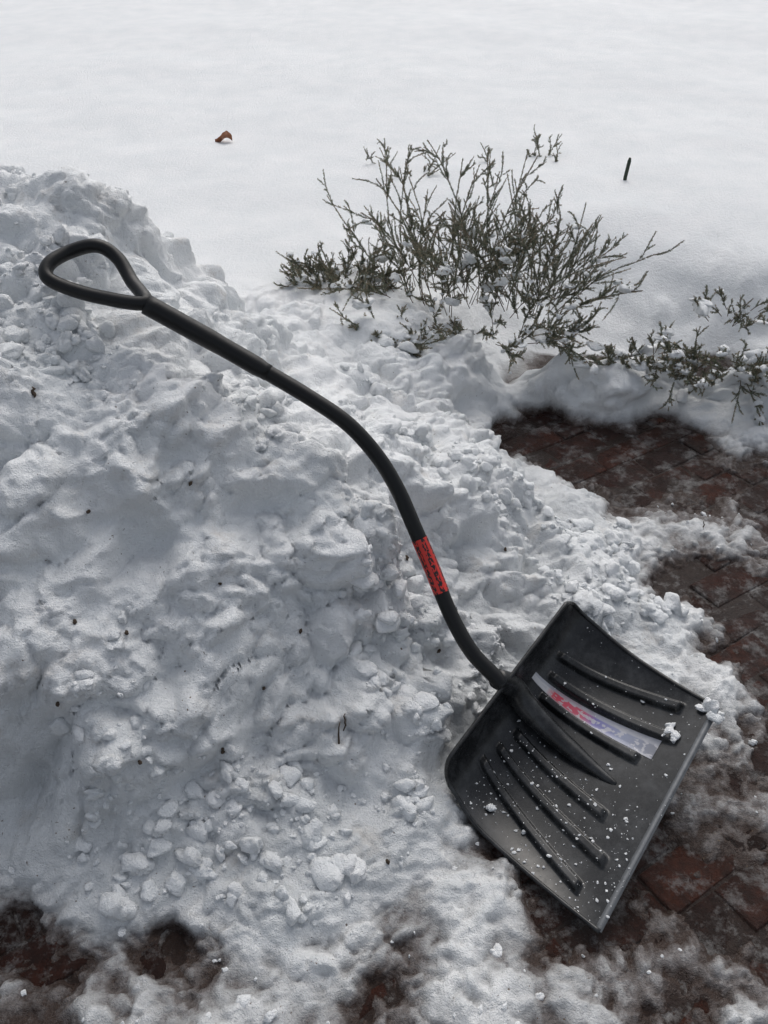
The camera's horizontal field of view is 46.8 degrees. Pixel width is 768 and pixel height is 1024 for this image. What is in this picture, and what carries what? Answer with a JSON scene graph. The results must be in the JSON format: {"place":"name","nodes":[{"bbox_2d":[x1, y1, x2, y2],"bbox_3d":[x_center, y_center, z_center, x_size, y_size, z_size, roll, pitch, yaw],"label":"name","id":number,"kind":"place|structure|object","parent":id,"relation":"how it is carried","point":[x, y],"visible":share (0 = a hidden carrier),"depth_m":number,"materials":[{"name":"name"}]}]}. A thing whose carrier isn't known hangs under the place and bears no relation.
{"place":"outdoors","nodes":[
{"label":"outdoors","id":0,"kind":"place"},
{"bbox_2d":[0,0,767,1023],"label":"snow ground","id":1,"kind":"structure","parent":0,"point":[146,104],"depth_m":1.87,"materials":[{"name":"white snow"}]},
{"bbox_2d":[215,131,231,141],"bbox_3d":[-0.787,-1.842,4.371,0.071,0.054,0.071,29,46,32],"label":"fallen leaf","id":2,"kind":"object","parent":1,"relation":"on","point":[225,134],"visible":0.96,"depth_m":4.37,"materials":[{"name":"brown plant"}]},
{"bbox_2d":[31,386,704,864],"bbox_3d":[0.192,0.125,1.749,1.630,0.701,0.730,-10,39,-13],"label":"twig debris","id":3,"kind":"object","parent":1,"relation":"on","point":[33,392],"visible":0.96,"depth_m":1.64,"materials":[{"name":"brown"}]},
{"bbox_2d":[0,165,757,1023],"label":"snow clumps","id":4,"kind":"object","parent":1,"relation":"on","point":[326,873],"visible":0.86,"depth_m":1.71,"materials":[{"name":"white snow"}]},
{"bbox_2d":[364,138,453,177],"bbox_3d":[0.102,-1.576,4.001,0.342,0.179,0.335,-15,40,-18],"label":"heather sprig","id":5,"kind":"object","parent":1,"relation":"on","point":[385,158],"visible":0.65,"depth_m":3.97,"materials":[{"name":"green plant"}]},
{"bbox_2d":[273,139,683,378],"bbox_3d":[0.264,-0.848,2.884,1.279,0.615,0.891,0,38,0],"label":"heather bush","id":6,"kind":"object","parent":1,"relation":"on","point":[504,257],"visible":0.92,"depth_m":2.89,"materials":[{"name":"green plant"}]},
{"bbox_2d":[477,125,562,163],"bbox_3d":[0.637,-1.681,4.104,0.433,0.178,0.175,-9,39,-12],"label":"heather sprig","id":7,"kind":"object","parent":1,"relation":"on","point":[536,139],"visible":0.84,"depth_m":4.15,"materials":[{"name":"green plant"}]},
{"bbox_2d":[623,157,630,179],"bbox_3d":[1.058,-1.449,3.885,0.021,0.200,0.016,0,38,0],"label":"plant stake","id":8,"kind":"object","parent":1,"relation":"on","point":[627,169],"visible":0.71,"depth_m":3.85,"materials":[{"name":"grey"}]},
{"bbox_2d":[586,285,767,425],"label":"heather bush","id":9,"kind":"object","parent":1,"relation":"on","point":[677,367],"visible":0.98,"depth_m":2.80,"materials":[{"name":"green plant"}]},
{"bbox_2d":[0,361,767,1023],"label":"brick path","id":10,"kind":"structure","parent":0,"point":[720,903],"depth_m":1.84,"materials":[{"name":"brick"}]},
{"bbox_2d":[38,238,722,933],"bbox_3d":[0.013,0.003,1.758,1.354,0.897,0.518,27,45,30],"label":"snow shovel","id":11,"kind":"object","parent":10,"relation":"on","point":[572,756],"visible":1,"depth_m":1.74,"materials":[{"name":"grey plastic"}]}
]}

